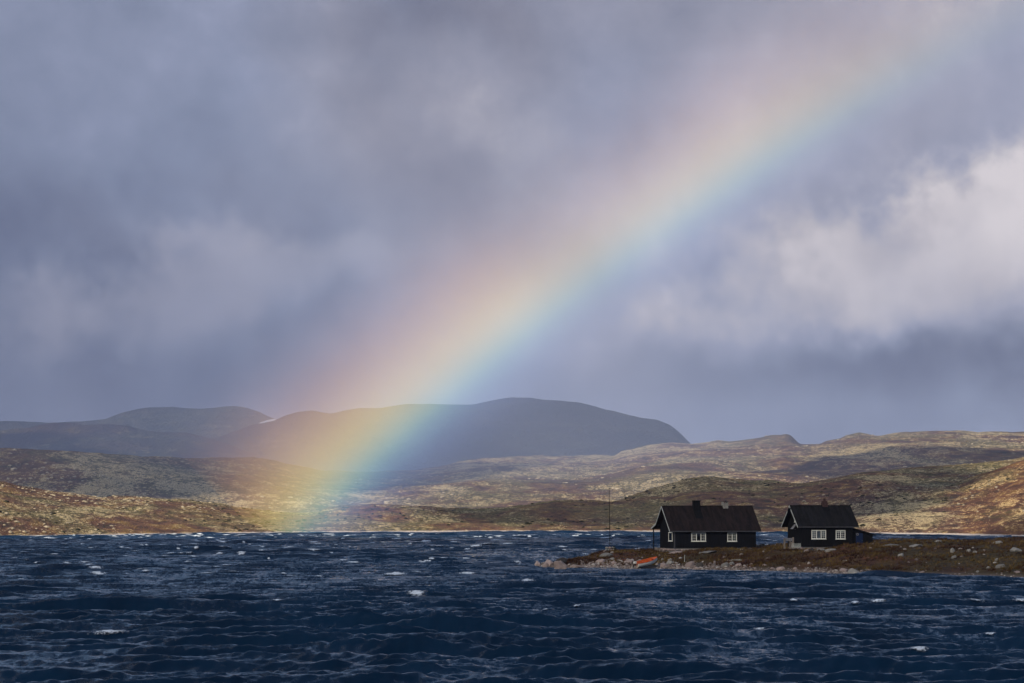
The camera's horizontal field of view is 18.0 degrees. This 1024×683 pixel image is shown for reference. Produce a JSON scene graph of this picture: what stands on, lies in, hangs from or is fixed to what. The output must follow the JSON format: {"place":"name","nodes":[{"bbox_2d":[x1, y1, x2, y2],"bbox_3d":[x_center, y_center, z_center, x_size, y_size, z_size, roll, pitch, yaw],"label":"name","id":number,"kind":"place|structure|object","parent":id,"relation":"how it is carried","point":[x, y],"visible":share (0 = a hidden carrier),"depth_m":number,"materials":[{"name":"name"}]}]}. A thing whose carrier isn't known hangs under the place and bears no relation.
{"place":"outdoors","nodes":[
{"label":"outdoors","id":0,"kind":"place"},
{"bbox_2d":[0,406,273,438],"bbox_3d":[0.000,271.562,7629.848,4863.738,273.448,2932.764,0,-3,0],"label":"mountain","id":1,"kind":"structure","parent":0,"point":[210,423],"depth_m":7944.70,"materials":[{"name":"grey stone"}]},
{"bbox_2d":[0,423,328,470],"bbox_3d":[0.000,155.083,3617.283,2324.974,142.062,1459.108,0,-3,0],"label":"hill","id":2,"kind":"structure","parent":0,"point":[112,439],"depth_m":3666.74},
{"bbox_2d":[212,397,690,471],"bbox_3d":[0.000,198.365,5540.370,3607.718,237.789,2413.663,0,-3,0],"label":"blue mountain","id":3,"kind":"structure","parent":0,"point":[407,437],"depth_m":5295.75,"materials":[{"name":"stone"}]},
{"bbox_2d":[0,530,1023,682],"bbox_3d":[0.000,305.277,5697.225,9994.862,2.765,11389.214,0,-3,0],"label":"lake water","id":4,"kind":"structure","parent":0,"point":[490,619],"depth_m":222.26,"materials":[{"name":"blue liquid"}]},
{"bbox_2d":[3,533,1023,649],"bbox_3d":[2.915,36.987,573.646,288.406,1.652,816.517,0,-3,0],"label":"whitecaps","id":5,"kind":"object","parent":4,"relation":"on","point":[415,592],"visible":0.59,"depth_m":473.36,"materials":[{"name":"liquid"}]},
{"bbox_2d":[554,561,566,568],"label":"boulder","id":6,"kind":"object","parent":4,"relation":"in","point":[560,565],"visible":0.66,"depth_m":413.91,"materials":[{"name":"stone"}]},
{"bbox_2d":[0,430,1023,512],"bbox_3d":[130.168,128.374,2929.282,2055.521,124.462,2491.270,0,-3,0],"label":"hills","id":7,"kind":"structure","parent":0,"point":[158,477],"depth_m":2299.31,"materials":[{"name":"brown plant"}]},
{"bbox_2d":[0,433,1023,511],"bbox_3d":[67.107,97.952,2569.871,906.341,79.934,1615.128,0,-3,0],"label":"hill rocks","id":8,"kind":"object","parent":7,"relation":"on","point":[16,481],"visible":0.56,"depth_m":2136.79,"materials":[{"name":"grey stone"}]},
{"bbox_2d":[0,457,1023,535],"bbox_3d":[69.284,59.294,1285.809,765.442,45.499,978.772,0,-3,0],"label":"shore hills","id":9,"kind":"structure","parent":0,"point":[165,516],"depth_m":1175.65,"materials":[{"name":"brown plant"}]},
{"bbox_2d":[0,462,1000,532],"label":"shore hill scrub","id":10,"kind":"object","parent":9,"relation":"on","point":[266,522],"visible":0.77,"depth_m":1188.24,"materials":[{"name":"plant"}]},
{"bbox_2d":[0,460,1009,532],"bbox_3d":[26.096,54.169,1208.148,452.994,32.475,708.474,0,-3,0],"label":"shore hill rocks","id":11,"kind":"object","parent":9,"relation":"on","point":[2,485],"visible":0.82,"depth_m":1139.44,"materials":[{"name":"grey stone"}]},
{"bbox_2d":[0,0,1023,443],"label":"sky","id":12,"kind":"structure","parent":0,"point":[708,220],"materials":[{"name":"grey"}]},
{"bbox_2d":[540,538,1023,576],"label":"headland","id":13,"kind":"structure","parent":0,"point":[964,560],"depth_m":399.70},
{"bbox_2d":[545,559,553,566],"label":"boulder","id":14,"kind":"object","parent":13,"relation":"on","point":[549,562],"visible":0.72,"depth_m":429.92,"materials":[{"name":"stone"}]},
{"bbox_2d":[556,557,566,561],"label":"boulder","id":15,"kind":"object","parent":13,"relation":"on","point":[562,559],"visible":0.6,"depth_m":424.10,"materials":[{"name":"grey stone"}]},
{"bbox_2d":[570,565,583,567],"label":"boulder","id":16,"kind":"object","parent":13,"relation":"on","point":[575,566],"visible":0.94,"depth_m":418.71,"materials":[{"name":"stone"}]},
{"bbox_2d":[599,553,611,556],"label":"boulder","id":17,"kind":"object","parent":13,"relation":"on","point":[605,554],"visible":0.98,"depth_m":430.08,"materials":[{"name":"grey stone"}]},
{"bbox_2d":[657,563,666,566],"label":"boulder","id":18,"kind":"object","parent":13,"relation":"on","point":[662,564],"visible":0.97,"depth_m":419.84,"materials":[{"name":"stone"}]},
{"bbox_2d":[685,561,694,567],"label":"boulder","id":19,"kind":"object","parent":13,"relation":"on","point":[690,564],"visible":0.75,"depth_m":414.76,"materials":[{"name":"stone"}]},
{"bbox_2d":[651,500,760,551],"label":"cabin","id":20,"kind":"object","parent":13,"relation":"on","point":[695,525],"visible":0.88,"depth_m":439.70,"materials":[{"name":"black-stained timber"},{"name":"dark roofing felt"},{"name":"white paint"}]},
{"bbox_2d":[668,532,672,541],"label":"window","id":21,"kind":"structure","parent":20,"relation":"in","point":[670,534],"depth_m":438.65,"materials":[{"name":"white paint"}]},
{"bbox_2d":[691,533,705,541],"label":"window","id":22,"kind":"structure","parent":20,"relation":"in","point":[700,535],"depth_m":438.22,"materials":[{"name":"white paint"}]},
{"bbox_2d":[727,532,736,541],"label":"window","id":23,"kind":"structure","parent":20,"relation":"in","point":[732,534],"depth_m":439.51,"materials":[{"name":"white paint"}]},
{"bbox_2d":[699,551,716,553],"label":"boulder","id":24,"kind":"object","parent":13,"relation":"on","point":[706,552],"visible":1,"depth_m":428.69,"materials":[{"name":"grey stone"}]},
{"bbox_2d":[541,539,1023,576],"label":"shore stones","id":25,"kind":"object","parent":13,"relation":"on","point":[668,566],"visible":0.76,"depth_m":412.83,"materials":[{"name":"grey stone"}]},
{"bbox_2d":[631,557,656,566],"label":"rowing boat","id":26,"kind":"object","parent":25,"relation":"on","point":[646,562],"visible":1,"depth_m":418.09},
{"bbox_2d":[783,537,793,548],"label":"wooden table","id":27,"kind":"object","parent":13,"relation":"on","point":[791,545],"visible":1,"depth_m":422.89,"materials":[{"name":"grey wood"}]},
{"bbox_2d":[564,536,1023,572],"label":"heather","id":28,"kind":"object","parent":13,"relation":"on","point":[777,547],"visible":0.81,"depth_m":412.10,"materials":[{"name":"brown plant"}]},
{"bbox_2d":[781,498,875,549],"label":"cabin","id":29,"kind":"object","parent":13,"relation":"on","point":[824,524],"visible":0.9,"depth_m":425.88,"materials":[{"name":"black-stained timber"},{"name":"black roofing felt"},{"name":"white paint"}]},
{"bbox_2d":[811,530,825,538],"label":"window","id":30,"kind":"structure","parent":29,"relation":"in","point":[815,534],"depth_m":424.84,"materials":[{"name":"white paint"}]},
{"bbox_2d":[835,530,845,539],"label":"window","id":31,"kind":"structure","parent":29,"relation":"in","point":[837,531],"depth_m":425.57,"materials":[{"name":"white paint"}]},
{"bbox_2d":[856,533,862,542],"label":"door","id":32,"kind":"structure","parent":29,"relation":"in","point":[859,538],"depth_m":426.45,"materials":[{"name":"wood"}]},
{"bbox_2d":[847,568,858,573],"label":"boulder","id":33,"kind":"object","parent":13,"relation":"on","point":[851,571],"visible":0.53,"depth_m":380.29,"materials":[{"name":"grey stone"}]},
{"bbox_2d":[995,564,1004,567],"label":"boulder","id":34,"kind":"object","parent":13,"relation":"on","point":[999,566],"visible":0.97,"depth_m":372.62,"materials":[{"name":"grey stone"}]},
{"bbox_2d":[1010,547,1021,551],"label":"boulder","id":35,"kind":"object","parent":13,"relation":"on","point":[1014,549],"visible":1,"depth_m":390.53,"materials":[{"name":"grey stone"}]},
{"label":"stone cairn","id":36,"kind":"object","parent":13,"relation":"on","visible":0},
{"bbox_2d":[609,488,609,538],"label":"flagpole","id":37,"kind":"object","parent":36,"relation":"on","point":[609,515],"visible":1,"depth_m":440.32,"materials":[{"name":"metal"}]},
{"bbox_2d":[894,460,1023,535],"bbox_3d":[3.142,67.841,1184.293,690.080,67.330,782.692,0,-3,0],"label":"hillside","id":38,"kind":"structure","parent":0,"point":[1005,514],"depth_m":1062.19,"materials":[{"name":"brown plant"}]},
{"bbox_2d":[903,474,1023,529],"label":"hillside rocks","id":39,"kind":"object","parent":38,"relation":"on","point":[973,497],"visible":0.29,"depth_m":1124.91,"materials":[{"name":"grey stone"}]}
]}

